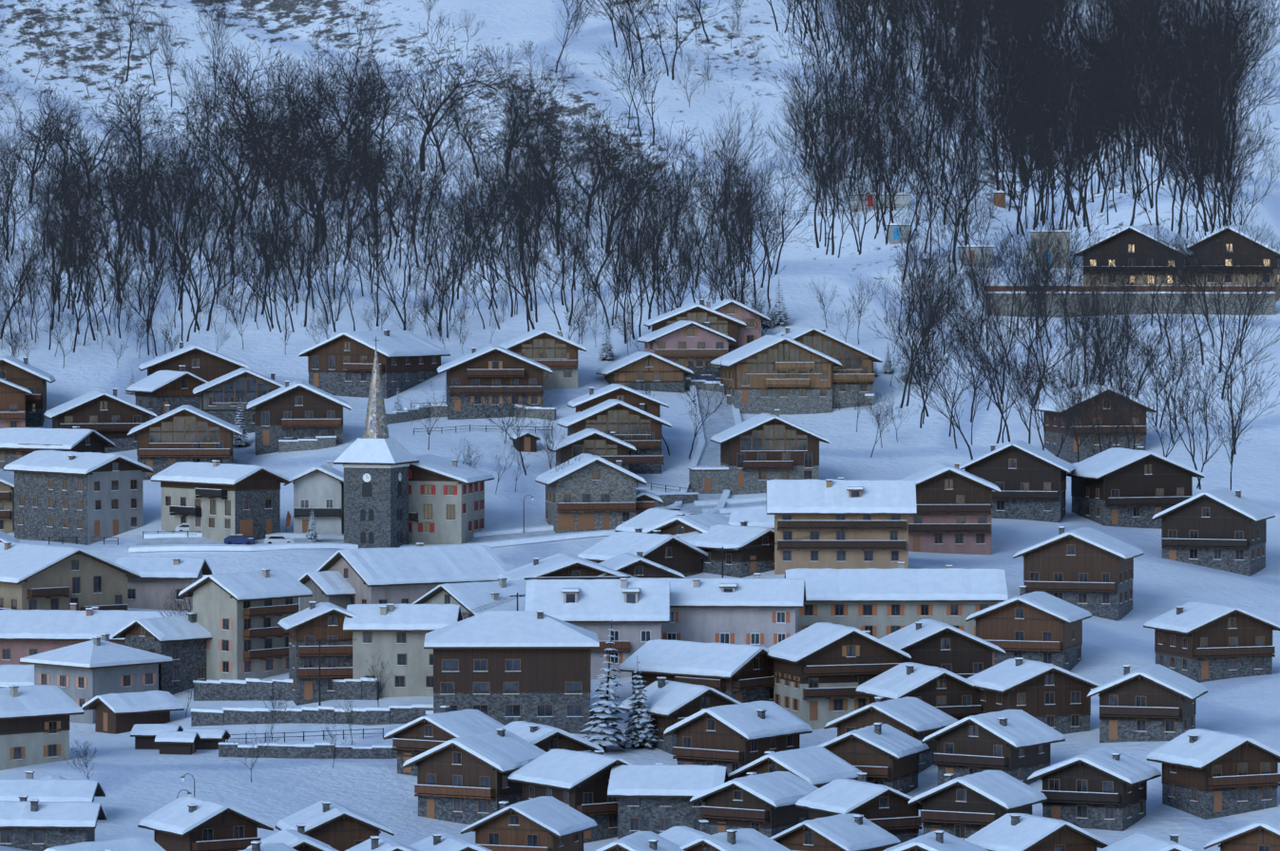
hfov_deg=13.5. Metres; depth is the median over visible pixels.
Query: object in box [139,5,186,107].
bare tree
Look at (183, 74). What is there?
bare tree
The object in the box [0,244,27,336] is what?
bare tree
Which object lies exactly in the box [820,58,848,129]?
bare tree
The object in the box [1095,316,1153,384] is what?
bare tree
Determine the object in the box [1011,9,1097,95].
bare tree
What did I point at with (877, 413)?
bare tree
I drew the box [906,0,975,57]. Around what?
bare tree
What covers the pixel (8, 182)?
bare tree
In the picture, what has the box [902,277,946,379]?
bare tree
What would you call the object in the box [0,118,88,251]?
bare tree
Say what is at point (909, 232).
bare tree
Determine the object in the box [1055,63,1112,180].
bare tree
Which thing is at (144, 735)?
chalet
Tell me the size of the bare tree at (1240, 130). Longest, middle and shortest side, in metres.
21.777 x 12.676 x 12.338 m
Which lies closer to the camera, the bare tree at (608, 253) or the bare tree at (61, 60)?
the bare tree at (608, 253)
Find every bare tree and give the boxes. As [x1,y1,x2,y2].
[0,89,16,114]
[0,114,68,254]
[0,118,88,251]
[0,129,32,263]
[0,129,43,233]
[0,136,29,260]
[0,166,18,229]
[0,168,21,212]
[0,169,136,308]
[0,171,55,226]
[0,199,31,298]
[0,200,18,258]
[0,203,20,267]
[0,210,71,302]
[0,211,18,257]
[0,211,88,339]
[0,218,40,310]
[0,223,12,275]
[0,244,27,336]
[0,247,51,331]
[0,295,17,338]
[0,305,20,358]
[0,309,7,343]
[1,193,102,322]
[1,268,25,326]
[2,329,30,357]
[7,326,23,354]
[8,145,108,227]
[10,256,66,343]
[10,325,37,361]
[11,267,43,305]
[15,205,110,334]
[16,172,157,306]
[16,242,56,340]
[17,301,31,331]
[19,166,64,246]
[19,179,73,298]
[19,220,85,350]
[19,317,32,349]
[20,291,42,338]
[21,9,38,46]
[23,108,99,257]
[23,143,147,303]
[23,153,137,270]
[24,0,50,37]
[25,176,139,341]
[27,174,73,297]
[34,30,60,84]
[34,144,189,303]
[34,179,122,288]
[35,165,120,302]
[38,270,62,303]
[38,314,90,368]
[39,130,133,242]
[43,191,120,312]
[43,211,114,330]
[45,143,94,214]
[46,161,109,261]
[47,295,82,357]
[49,191,107,314]
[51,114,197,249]
[51,127,114,261]
[54,290,66,318]
[56,216,105,298]
[59,53,70,76]
[59,234,131,336]
[60,120,172,252]
[60,170,137,286]
[62,286,76,324]
[62,306,75,341]
[63,738,96,780]
[65,133,133,229]
[65,231,123,352]
[65,257,133,345]
[66,224,101,330]
[67,157,125,254]
[68,48,95,98]
[69,166,154,289]
[71,9,92,37]
[71,93,86,123]
[77,282,98,326]
[87,0,114,32]
[88,211,155,318]
[91,313,117,345]
[93,197,165,302]
[94,0,115,41]
[95,16,124,60]
[96,0,156,81]
[96,226,145,338]
[98,146,152,238]
[98,232,179,356]
[99,238,134,324]
[100,188,200,332]
[101,234,180,355]
[101,253,138,307]
[103,336,130,361]
[105,188,150,278]
[105,287,126,333]
[114,106,184,240]
[114,122,216,275]
[114,280,151,331]
[116,196,178,281]
[116,202,172,310]
[118,235,174,315]
[119,312,137,347]
[121,195,201,312]
[122,305,135,325]
[123,4,170,84]
[124,277,148,323]
[126,171,219,330]
[127,83,157,118]
[127,133,187,267]
[128,200,206,334]
[130,155,226,302]
[132,322,165,356]
[133,312,151,349]
[134,318,158,359]
[138,140,178,206]
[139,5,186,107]
[139,284,151,304]
[141,154,235,310]
[153,214,230,342]
[154,158,196,248]
[154,312,178,353]
[155,194,247,332]
[155,583,192,616]
[156,158,199,233]
[157,169,212,272]
[157,290,181,331]
[158,105,219,251]
[160,87,265,246]
[160,324,183,350]
[162,332,181,351]
[163,173,290,331]
[163,236,198,327]
[167,187,210,293]
[170,49,238,158]
[172,185,217,255]
[173,60,190,91]
[177,85,200,132]
[178,175,240,270]
[181,112,285,267]
[184,126,257,260]
[185,671,207,716]
[186,237,258,342]
[189,265,205,312]
[189,304,213,333]
[191,152,256,295]
[195,0,243,112]
[195,289,212,328]
[196,187,255,278]
[196,288,229,333]
[197,223,256,305]
[209,0,221,30]
[209,277,252,323]
[210,191,264,296]
[210,211,297,322]
[210,281,237,325]
[211,163,258,285]
[213,194,244,267]
[213,210,293,326]
[215,323,232,349]
[216,194,320,332]
[216,297,234,323]
[218,154,313,303]
[221,215,294,332]
[222,148,296,314]
[223,211,282,314]
[223,225,286,331]
[223,279,243,324]
[225,298,247,349]
[225,723,282,783]
[228,133,270,246]
[229,192,303,328]
[230,135,303,246]
[232,281,267,329]
[234,153,264,230]
[234,185,324,280]
[236,97,371,251]
[238,143,296,218]
[241,236,305,324]
[241,289,254,311]
[248,130,324,255]
[249,77,277,110]
[254,94,372,241]
[256,224,308,301]
[257,171,318,259]
[259,221,304,300]
[262,43,298,102]
[262,239,284,305]
[262,692,293,741]
[263,128,346,226]
[263,177,358,326]
[266,177,353,287]
[267,134,323,245]
[269,229,317,311]
[270,254,318,338]
[271,187,343,308]
[274,146,324,262]
[275,191,375,331]
[275,203,336,324]
[276,318,292,355]
[277,142,315,239]
[278,218,342,298]
[279,267,304,315]
[283,54,302,92]
[283,134,340,265]
[283,136,364,240]
[299,107,401,246]
[299,311,328,344]
[300,288,319,321]
[305,206,337,271]
[306,29,321,62]
[306,219,359,331]
[307,1,393,109]
[308,288,338,339]
[311,174,348,236]
[311,183,393,296]
[312,122,420,265]
[312,317,330,339]
[313,267,332,305]
[316,720,355,767]
[317,162,372,299]
[319,161,371,224]
[320,154,392,278]
[320,256,354,299]
[321,269,343,324]
[324,20,334,49]
[324,174,404,326]
[326,206,406,330]
[326,288,350,332]
[330,221,373,321]
[336,695,362,745]
[341,187,423,292]
[343,11,357,37]
[344,129,401,238]
[344,278,362,310]
[347,209,447,330]
[351,127,458,267]
[352,42,367,72]
[356,163,435,285]
[357,301,383,328]
[358,5,380,55]
[358,197,389,260]
[360,119,431,242]
[360,269,389,313]
[361,210,392,279]
[364,286,401,330]
[367,652,394,706]
[368,304,389,330]
[371,139,427,259]
[371,192,419,266]
[378,148,437,259]
[379,267,397,293]
[383,294,420,330]
[385,175,441,268]
[394,123,474,263]
[395,195,439,297]
[398,265,417,308]
[400,202,434,283]
[401,310,418,332]
[403,78,477,232]
[403,151,489,289]
[403,178,452,289]
[404,162,499,286]
[404,176,469,260]
[404,284,437,335]
[404,380,461,450]
[405,213,477,309]
[405,290,435,336]
[407,244,469,332]
[407,266,427,308]
[411,275,441,322]
[412,230,487,338]
[414,175,491,304]
[418,291,441,340]
[418,297,433,339]
[419,285,450,336]
[421,0,437,33]
[425,164,482,270]
[427,322,446,345]
[428,193,496,331]
[428,202,465,294]
[432,157,524,279]
[433,190,516,308]
[436,9,450,44]
[437,194,556,309]
[437,309,463,341]
[439,128,488,224]
[439,212,494,321]
[439,243,486,329]
[439,286,475,326]
[440,253,462,313]
[441,142,527,269]
[442,176,481,277]
[442,307,475,344]
[447,171,569,329]
[447,218,511,329]
[449,323,468,348]
[450,153,516,300]
[451,436,486,468]
[452,188,510,292]
[455,302,469,332]
[457,162,532,317]
[458,9,487,50]
[458,271,478,321]
[458,368,547,476]
[462,445,484,468]
[465,43,514,114]
[466,117,566,248]
[466,131,548,267]
[466,203,515,292]
[467,149,523,279]
[467,274,492,314]
[476,135,560,217]
[480,171,546,311]
[482,278,504,325]
[484,125,602,254]
[487,437,521,494]
[488,236,545,315]
[490,173,555,332]
[490,307,506,341]
[491,118,565,255]
[491,134,544,241]
[491,214,537,320]
[492,276,507,304]
[495,232,529,314]
[496,285,511,322]
[497,273,522,311]
[498,270,512,311]
[500,152,538,201]
[500,181,551,257]
[501,226,577,336]
[501,389,533,443]
[502,43,520,86]
[504,147,569,322]
[513,263,548,315]
[513,449,530,492]
[515,38,537,72]
[515,208,603,312]
[517,282,538,324]
[520,172,557,248]
[521,195,591,305]
[522,45,554,93]
[523,72,541,110]
[523,215,610,329]
[526,164,586,262]
[528,403,567,469]
[543,63,560,95]
[547,264,575,304]
[552,0,600,74]
[552,443,583,471]
[553,157,612,290]
[553,193,611,325]
[554,48,585,97]
[554,152,630,246]
[554,282,593,336]
[558,178,595,248]
[563,244,603,316]
[563,303,578,330]
[566,228,617,305]
[566,316,580,337]
[567,306,588,343]
[569,297,602,340]
[570,164,627,285]
[571,125,623,251]
[571,201,677,343]
[573,94,636,248]
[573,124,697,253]
[573,272,601,312]
[573,316,590,343]
[577,0,655,74]
[582,267,602,322]
[582,291,599,323]
[587,201,687,340]
[587,272,624,324]
[587,317,601,347]
[592,166,681,293]
[592,204,651,297]
[593,0,617,47]
[593,159,695,290]
[594,33,659,129]
[594,195,641,286]
[595,17,674,137]
[595,161,629,223]
[595,191,667,311]
[596,174,642,262]
[597,217,665,337]
[598,313,615,342]
[601,166,737,329]
[602,0,630,58]
[605,140,662,272]
[607,229,662,325]
[608,0,655,75]
[608,144,675,260]
[608,302,633,355]
[609,0,668,83]
[609,226,649,319]
[609,268,636,314]
[610,162,702,292]
[611,16,630,43]
[611,114,666,245]
[611,168,661,280]
[611,310,628,341]
[616,149,709,272]
[616,322,639,351]
[619,229,676,305]
[620,0,668,76]
[620,45,676,144]
[620,296,641,346]
[625,157,678,247]
[626,377,669,456]
[630,213,720,309]
[630,234,716,314]
[632,275,650,303]
[636,156,695,289]
[639,215,686,315]
[644,134,714,263]
[644,191,704,313]
[646,0,748,79]
[647,172,706,271]
[648,115,720,246]
[649,197,725,303]
[650,255,697,310]
[650,290,684,316]
[653,20,675,46]
[657,188,701,260]
[660,218,706,305]
[662,128,751,286]
[664,234,747,306]
[667,48,699,101]
[668,24,683,60]
[668,151,820,308]
[668,239,740,304]
[669,68,711,107]
[670,185,749,301]
[670,188,742,298]
[673,359,741,458]
[674,141,793,258]
[676,206,707,279]
[679,0,703,42]
[686,0,708,41]
[686,140,760,301]
[686,235,748,299]
[688,166,771,267]
[688,226,736,304]
[695,40,710,62]
[696,129,749,236]
[698,55,711,80]
[703,64,715,90]
[703,124,766,228]
[705,161,744,262]
[705,171,755,286]
[706,150,774,272]
[710,85,765,208]
[710,202,753,303]
[710,269,760,300]
[711,151,747,235]
[713,221,755,289]
[717,162,782,304]
[717,191,754,272]
[719,261,747,299]
[722,167,757,245]
[723,173,770,272]
[725,0,745,31]
[725,160,764,277]
[725,174,790,287]
[727,248,770,304]
[728,14,745,48]
[731,170,767,254]
[736,41,749,66]
[740,191,802,309]
[743,302,768,336]
[745,283,767,310]
[749,37,764,61]
[751,24,821,159]
[752,136,840,274]
[757,300,780,336]
[758,100,824,194]
[764,192,802,276]
[765,133,872,247]
[766,0,778,31]
[772,76,859,255]
[775,0,851,133]
[777,19,845,149]
[777,95,803,150]
[781,0,803,42]
[781,75,872,193]
[781,94,866,215]
[782,71,851,167]
[783,0,802,33]
[783,66,875,248]
[784,41,850,168]
[786,0,819,58]
[790,138,866,242]
[792,0,806,34]
[792,45,859,169]
[795,0,812,40]
[795,0,843,73]
[800,141,872,254]
[801,120,872,199]
[802,0,826,51]
[802,2,810,40]
[802,134,885,251]
[804,0,819,39]
[804,88,842,172]
[805,277,840,328]
[806,50,851,166]
[809,0,830,51]
[809,91,855,179]
[809,93,887,192]
[810,146,844,217]
[812,60,866,120]
[813,0,910,65]
[816,0,891,71]
[816,16,893,125]
[818,46,917,192]
[818,77,944,214]
[819,48,867,138]
[819,79,903,230]
[819,135,857,201]
[819,154,850,199]
[820,0,876,65]
[820,15,864,71]
[820,52,873,174]
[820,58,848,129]
[820,162,876,258]
[822,0,845,57]
[822,295,860,342]
[823,7,878,114]
[823,161,882,252]
[827,0,905,118]
[830,0,923,84]
[831,125,918,254]
[832,0,867,69]
[832,18,906,99]
[833,0,871,72]
[833,69,896,198]
[835,0,883,63]
[837,0,895,69]
[840,90,903,223]
[840,118,879,186]
[840,373,873,432]
[841,38,896,179]
[842,0,874,53]
[842,0,922,79]
[842,135,880,233]
[843,89,931,210]
[849,272,878,344]
[852,99,935,210]
[853,37,951,176]
[853,38,915,170]
[853,72,933,183]
[854,5,896,64]
[855,163,892,245]
[856,138,901,222]
[857,391,908,458]
[858,25,981,191]
[858,125,923,210]
[858,139,945,244]
[859,36,912,160]
[859,50,935,166]
[859,136,927,239]
[860,97,918,231]
[860,268,897,319]
[861,394,895,448]
[866,281,965,417]
[867,22,898,76]
[871,0,907,71]
[872,0,933,75]
[872,0,934,100]
[873,55,936,157]
[874,0,934,65]
[876,0,919,95]
[878,275,953,406]
[878,388,917,441]
[879,0,927,91]
[879,276,926,377]
[881,0,936,76]
[881,100,915,184]
[882,69,963,171]
[884,112,928,191]
[885,0,934,47]
[886,248,968,354]
[888,118,946,255]
[888,239,932,328]
[889,98,1045,264]
[889,335,907,385]
[890,118,931,192]
[890,240,918,301]
[890,274,939,376]
[891,108,940,200]
[892,141,963,281]
[892,338,973,459]
[893,126,977,253]
[894,198,937,305]
[894,311,919,350]
[894,317,952,424]
[895,73,955,179]
[895,238,949,340]
[896,0,997,100]
[896,267,1002,408]
[897,0,974,132]
[900,38,983,163]
[900,133,951,230]
[902,19,973,152]
[902,22,1000,157]
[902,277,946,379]
[903,0,958,101]
[904,246,974,336]
[905,271,926,309]
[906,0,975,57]
[907,0,987,71]
[907,116,1009,244]
[908,184,976,295]
[909,247,955,308]
[911,98,959,172]
[912,0,953,82]
[912,334,979,449]
[913,2,985,103]
[914,6,994,162]
[914,286,943,344]
[915,79,966,173]
[915,288,980,428]
[916,159,988,300]
[917,0,985,72]
[917,256,963,365]
[918,187,942,253]
[919,21,1062,184]
[920,14,997,182]
[920,280,960,344]
[921,81,1008,225]
[922,0,956,71]
[922,0,987,47]
[925,311,1010,441]
[926,132,991,271]
[926,281,1030,422]
[929,100,957,164]
[930,31,957,86]
[930,45,1018,191]
[932,2,988,92]
[933,0,972,67]
[933,0,1014,50]
[934,51,1002,199]
[934,103,1025,236]
[936,19,990,104]
[936,246,1010,374]
[936,273,1013,399]
[937,0,1001,101]
[937,321,992,437]
[940,0,993,96]
[940,0,1012,95]
[941,283,1007,402]
[942,246,1060,400]
[942,310,1067,443]
[946,174,1000,267]
[946,177,1014,275]
[946,215,1031,337]
[947,20,1004,108]
[947,61,999,191]
[948,13,997,69]
[948,28,980,92]
[948,254,963,284]
[949,119,1004,229]
[951,0,993,60]
[952,74,1000,182]
[954,15,1072,189]
[957,0,1021,69]
[958,105,1021,232]
[959,136,985,214]
[962,80,1093,234]
[962,255,978,301]
[963,333,1004,445]
[965,29,1049,177]
[966,12,1025,90]
[966,254,985,306]
[968,8,1077,99]
[968,238,1076,390]
[972,239,1025,345]
[972,307,1088,443]
[973,74,1026,191]
[975,46,1031,186]
[975,234,1109,365]
[976,56,1062,211]
[977,0,1056,92]
[977,49,1035,168]
[977,202,1089,322]
[978,82,1092,225]
[978,92,1015,194]
[978,214,1069,346]
[979,50,1067,198]
[981,97,1090,229]
[982,16,1066,133]
[982,76,1069,212]
[984,313,1029,410]
[987,65,1133,227]
[989,326,1051,433]
[993,338,1046,443]
[995,69,1123,229]
[996,64,1101,227]
[997,70,1049,194]
[997,357,1057,451]
[999,63,1090,216]
[999,105,1047,229]
[999,223,1049,333]
[999,234,1050,335]
[1000,97,1055,226]
[1001,122,1101,217]
[1001,252,1123,407]
[1002,6,1090,71]
[1004,0,1076,96]
[1005,326,1143,462]
[1008,57,1072,211]
[1008,64,1128,232]
[1011,9,1088,137]
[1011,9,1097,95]
[1012,0,1071,57]
[1013,81,1058,190]
[1013,90,1057,222]
[1014,17,1088,101]
[1014,100,1071,221]
[1015,205,1092,336]
[1015,213,1066,330]
[1015,222,1064,328]
[1018,0,1075,43]
[1020,0,1091,41]
[1021,237,1072,344]
[1022,75,1062,176]
[1023,329,1104,395]
[1024,75,1055,188]
[1024,101,1065,206]
[1025,0,1064,28]
[1026,95,1110,228]
[1026,241,1121,344]
[1029,11,1086,114]
[1029,67,1127,229]
[1031,86,1115,229]
[1035,24,1190,192]
[1036,59,1158,219]
[1037,0,1078,46]
[1037,0,1090,56]
[1037,0,1111,57]
[1039,118,1102,229]
[1040,67,1090,210]
[1041,387,1095,455]
[1042,0,1195,155]
[1042,50,1118,183]
[1043,17,1069,88]
[1044,195,1113,325]
[1044,353,1081,394]
[1046,35,1088,113]
[1048,7,1132,139]
[1048,140,1120,229]
[1049,109,1101,204]
[1050,35,1102,145]
[1051,36,1102,91]
[1052,288,1148,375]
[1053,286,1095,382]
[1053,348,1115,457]
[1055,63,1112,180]
[1056,0,1085,42]
[1056,274,1159,386]
[1057,9,1144,130]
[1059,352,1120,452]
[1060,0,1132,142]
[1061,0,1157,57]
[1061,249,1119,383]
[1062,5,1180,147]
[1062,286,1176,382]
[1063,0,1152,118]
[1064,6,1145,95]
[1064,50,1183,212]
[1064,79,1105,190]
[1064,282,1112,382]
[1065,60,1124,154]
[1066,235,1119,327]
[1067,12,1142,76]
[1067,42,1158,193]
[1068,0,1142,88]
[1068,353,1186,448]
[1069,0,1129,42]
[1069,54,1145,215]
[1069,123,1131,225]
[1069,247,1160,366]
[1069,317,1127,385]
[1071,46,1140,202]
[1071,309,1146,384]
[1072,302,1157,387]
[1072,335,1126,385]
[1073,0,1106,54]
[1078,0,1119,30]
[1078,19,1144,165]
[1080,50,1165,209]
[1080,75,1209,226]
[1083,0,1152,140]
[1083,72,1147,193]
[1083,277,1121,376]
[1084,49,1152,175]
[1085,29,1168,201]
[1085,123,1126,211]
[1086,16,1190,185]
[1086,29,1148,155]
[1088,217,1163,356]
[1090,306,1139,385]
[1091,0,1144,42]
[1091,13,1150,133]
[1091,234,1155,332]
[1092,375,1133,453]
[1093,342,1153,449]
[1094,321,1157,447]
[1095,0,1173,82]
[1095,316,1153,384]
[1096,20,1154,172]
[1097,0,1219,156]
[1100,13,1183,172]
[1100,149,1151,226]
[1101,291,1211,426]
[1103,299,1193,399]
[1106,85,1182,201]
[1108,220,1205,359]
[1109,5,1216,153]
[1109,66,1164,171]
[1110,221,1176,333]
[1110,362,1213,458]
[1114,46,1208,175]
[1115,62,1184,193]
[1116,39,1201,173]
[1117,0,1185,62]
[1118,7,1279,182]
[1119,84,1165,198]
[1123,0,1198,53]
[1124,0,1198,140]
[1125,61,1242,231]
[1127,47,1235,206]
[1127,336,1214,489]
[1128,312,1215,423]
[1129,0,1179,31]
[1132,91,1228,230]
[1133,63,1203,206]
[1134,67,1215,226]
[1136,135,1222,238]
[1136,339,1183,443]
[1137,287,1222,392]
[1138,94,1214,206]
[1141,222,1189,326]
[1143,0,1238,95]
[1143,29,1209,149]
[1143,209,1224,364]
[1144,0,1225,132]
[1144,58,1199,175]
[1149,81,1254,226]
[1149,193,1251,321]
[1152,136,1206,235]
[1154,314,1209,428]
[1156,0,1209,48]
[1156,0,1279,124]
[1159,94,1212,197]
[1160,102,1279,225]
[1160,238,1218,347]
[1163,75,1205,179]
[1164,6,1210,85]
[1164,364,1214,458]
[1165,0,1243,133]
[1165,119,1252,232]
[1165,332,1223,460]
[1168,33,1251,164]
[1168,91,1254,234]
[1168,236,1217,344]
[1169,0,1225,31]
[1170,94,1233,231]
[1172,216,1252,373]
[1174,0,1242,102]
[1174,88,1270,228]
[1174,139,1222,228]
[1175,125,1251,226]
[1175,382,1253,489]
[1176,60,1249,201]
[1176,68,1257,226]
[1184,38,1259,197]
[1184,336,1279,455]
[1185,0,1260,169]
[1185,0,1272,82]
[1185,0,1279,67]
[1185,3,1274,169]
[1186,46,1234,122]
[1186,97,1244,229]
[1186,286,1279,455]
[1189,0,1252,38]
[1189,228,1241,324]
[1190,2,1269,77]
[1190,127,1253,225]
[1191,93,1272,202]
[1192,101,1266,202]
[1198,0,1279,76]
[1198,125,1251,221]
[1199,376,1266,490]
[1202,118,1241,210]
[1203,0,1279,86]
[1203,16,1260,110]
[1203,339,1279,462]
[1204,35,1279,182]
[1205,114,1271,217]
[1206,240,1279,400]
[1209,0,1274,83]
[1209,0,1278,30]
[1211,0,1279,76]
[1211,134,1279,225]
[1216,38,1270,139]
[1223,0,1265,26]
[1224,212,1279,327]
[1228,232,1279,357]
[1237,224,1279,343]
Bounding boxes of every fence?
[48,536,118,545]
[142,531,201,538]
[226,728,383,744]
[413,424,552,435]
[636,482,694,492]
[735,204,909,218]
[832,403,871,410]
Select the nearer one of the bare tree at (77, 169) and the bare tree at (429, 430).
the bare tree at (429, 430)
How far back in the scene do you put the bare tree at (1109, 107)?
978.79 m
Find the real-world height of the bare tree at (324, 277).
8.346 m
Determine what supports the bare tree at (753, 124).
on the terrain ground
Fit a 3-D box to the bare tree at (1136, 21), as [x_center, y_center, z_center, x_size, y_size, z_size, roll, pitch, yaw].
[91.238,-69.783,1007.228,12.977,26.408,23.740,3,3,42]
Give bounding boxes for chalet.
[0,355,55,426]
[0,378,32,428]
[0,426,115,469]
[0,470,14,534]
[0,531,19,542]
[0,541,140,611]
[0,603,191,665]
[0,665,34,687]
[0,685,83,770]
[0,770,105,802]
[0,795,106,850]
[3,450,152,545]
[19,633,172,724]
[39,775,65,780]
[43,388,157,453]
[43,836,165,850]
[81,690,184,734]
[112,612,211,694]
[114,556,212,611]
[125,365,207,420]
[127,404,243,480]
[130,724,183,749]
[137,797,273,850]
[138,342,249,382]
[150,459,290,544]
[153,731,200,755]
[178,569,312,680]
[182,728,230,749]
[192,367,285,435]
[239,840,297,850]
[246,381,351,455]
[246,823,338,850]
[275,800,393,850]
[277,601,357,706]
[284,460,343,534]
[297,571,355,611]
[298,329,450,399]
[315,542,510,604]
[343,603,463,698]
[344,836,419,850]
[383,706,504,776]
[402,728,546,824]
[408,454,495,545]
[408,833,492,850]
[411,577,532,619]
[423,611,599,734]
[437,344,553,420]
[460,796,597,850]
[495,721,603,753]
[497,328,586,389]
[497,553,636,581]
[507,748,632,843]
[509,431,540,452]
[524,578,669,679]
[534,453,646,534]
[548,428,664,471]
[557,399,671,474]
[566,383,668,418]
[577,527,708,578]
[593,831,684,850]
[595,351,693,393]
[597,551,685,578]
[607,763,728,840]
[614,508,693,532]
[617,676,742,755]
[618,639,774,703]
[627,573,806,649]
[635,489,662,515]
[636,320,736,380]
[642,513,731,537]
[643,299,746,352]
[657,820,710,847]
[664,701,812,781]
[673,527,700,541]
[679,828,791,850]
[686,520,774,578]
[689,771,818,838]
[706,299,770,347]
[709,409,829,495]
[710,333,841,415]
[725,745,861,788]
[727,510,774,529]
[764,622,911,730]
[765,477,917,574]
[769,814,900,850]
[775,326,882,408]
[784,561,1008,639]
[795,772,922,848]
[817,723,929,794]
[823,696,957,773]
[855,662,983,721]
[878,619,1005,679]
[883,830,988,850]
[901,462,1001,554]
[907,770,1047,840]
[921,709,1065,785]
[959,439,1075,523]
[964,813,1111,850]
[965,585,1091,671]
[966,657,1101,734]
[1012,526,1144,621]
[1027,747,1161,831]
[1034,383,1156,463]
[1066,446,1203,529]
[1073,226,1194,292]
[1087,664,1208,743]
[1097,833,1196,850]
[1143,601,1279,683]
[1146,728,1279,820]
[1152,487,1275,576]
[1184,225,1279,302]
[1203,813,1279,850]
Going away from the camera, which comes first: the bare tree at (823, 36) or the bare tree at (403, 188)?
the bare tree at (403, 188)
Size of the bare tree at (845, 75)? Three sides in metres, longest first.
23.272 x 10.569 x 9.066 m
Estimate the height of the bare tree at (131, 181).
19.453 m
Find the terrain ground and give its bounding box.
[0,0,1279,850]
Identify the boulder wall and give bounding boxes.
[278,436,336,453]
[684,377,724,392]
[726,393,874,405]
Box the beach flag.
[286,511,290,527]
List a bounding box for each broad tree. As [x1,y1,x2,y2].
[0,50,13,76]
[0,68,27,114]
[0,82,87,204]
[0,86,133,196]
[33,93,156,198]
[58,113,234,264]
[84,129,179,252]
[86,70,210,192]
[110,139,206,244]
[143,76,324,217]
[158,128,227,226]
[171,86,315,229]
[178,111,305,225]
[181,40,347,183]
[189,45,305,169]
[194,68,381,215]
[216,56,336,209]
[241,94,362,235]
[246,42,400,150]
[271,90,405,201]
[275,49,411,191]
[281,51,401,156]
[285,129,372,222]
[311,95,414,205]
[315,49,435,159]
[320,133,446,244]
[321,130,382,220]
[329,53,426,144]
[333,126,404,216]
[339,133,452,237]
[378,58,474,174]
[387,16,522,171]
[432,89,512,178]
[462,99,603,216]
[462,156,593,257]
[468,73,592,232]
[476,58,579,179]
[481,72,563,162]
[485,92,607,203]
[492,137,613,255]
[519,97,669,227]
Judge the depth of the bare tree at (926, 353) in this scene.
857.05 m
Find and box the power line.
[311,519,872,706]
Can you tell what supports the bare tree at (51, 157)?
on the terrain ground
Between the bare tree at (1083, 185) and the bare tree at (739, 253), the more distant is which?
the bare tree at (1083, 185)
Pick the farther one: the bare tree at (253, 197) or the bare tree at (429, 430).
the bare tree at (253, 197)
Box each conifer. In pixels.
[124,366,134,394]
[232,404,249,447]
[305,508,320,542]
[391,386,402,411]
[580,622,630,752]
[597,320,614,360]
[622,657,658,747]
[753,289,764,324]
[764,302,774,327]
[769,276,790,325]
[872,348,878,375]
[881,341,893,373]
[898,337,910,380]
[906,368,918,383]
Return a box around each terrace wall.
[191,704,433,726]
[192,677,379,701]
[218,742,397,759]
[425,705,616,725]
[984,285,1275,317]
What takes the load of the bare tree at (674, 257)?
on the terrain ground
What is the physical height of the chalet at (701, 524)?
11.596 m
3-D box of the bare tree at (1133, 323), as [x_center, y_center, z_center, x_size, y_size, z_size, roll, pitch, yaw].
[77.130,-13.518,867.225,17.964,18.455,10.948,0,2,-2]
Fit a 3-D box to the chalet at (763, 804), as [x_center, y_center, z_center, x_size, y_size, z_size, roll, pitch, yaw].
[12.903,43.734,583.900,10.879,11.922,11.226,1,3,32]
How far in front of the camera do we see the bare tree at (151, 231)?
933.04 m
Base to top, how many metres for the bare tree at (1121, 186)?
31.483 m
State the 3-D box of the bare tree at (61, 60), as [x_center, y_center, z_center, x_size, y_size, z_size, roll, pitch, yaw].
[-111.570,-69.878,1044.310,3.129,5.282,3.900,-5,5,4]
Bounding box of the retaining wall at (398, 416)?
[385,404,556,424]
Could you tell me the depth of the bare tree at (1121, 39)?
1001.15 m
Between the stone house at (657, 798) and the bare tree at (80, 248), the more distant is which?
the bare tree at (80, 248)
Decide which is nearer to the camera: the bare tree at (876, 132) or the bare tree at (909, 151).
the bare tree at (876, 132)
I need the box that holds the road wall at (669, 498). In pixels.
[653,492,698,507]
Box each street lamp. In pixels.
[180,773,194,797]
[523,495,534,533]
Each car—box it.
[174,523,189,531]
[223,534,254,545]
[263,534,294,544]
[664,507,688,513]
[694,374,720,381]
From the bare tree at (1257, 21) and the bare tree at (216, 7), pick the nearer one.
the bare tree at (1257, 21)
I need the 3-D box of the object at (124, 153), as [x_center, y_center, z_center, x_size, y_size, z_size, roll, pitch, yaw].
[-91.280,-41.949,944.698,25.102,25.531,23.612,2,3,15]
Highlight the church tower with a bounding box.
[332,337,419,548]
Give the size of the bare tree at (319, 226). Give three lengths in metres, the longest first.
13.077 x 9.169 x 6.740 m
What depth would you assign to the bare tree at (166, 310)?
908.78 m
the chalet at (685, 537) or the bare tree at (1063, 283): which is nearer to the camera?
the chalet at (685, 537)
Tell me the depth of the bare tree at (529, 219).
917.81 m
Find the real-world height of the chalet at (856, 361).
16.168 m
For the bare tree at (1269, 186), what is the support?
on the terrain ground
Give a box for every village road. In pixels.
[128,384,742,553]
[693,495,766,514]
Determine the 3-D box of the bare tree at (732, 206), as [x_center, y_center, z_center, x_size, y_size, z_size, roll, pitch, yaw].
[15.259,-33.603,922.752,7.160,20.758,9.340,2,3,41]
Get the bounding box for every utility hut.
[687,465,728,494]
[850,192,910,212]
[886,223,911,244]
[956,245,993,268]
[993,191,1006,208]
[1030,229,1070,267]

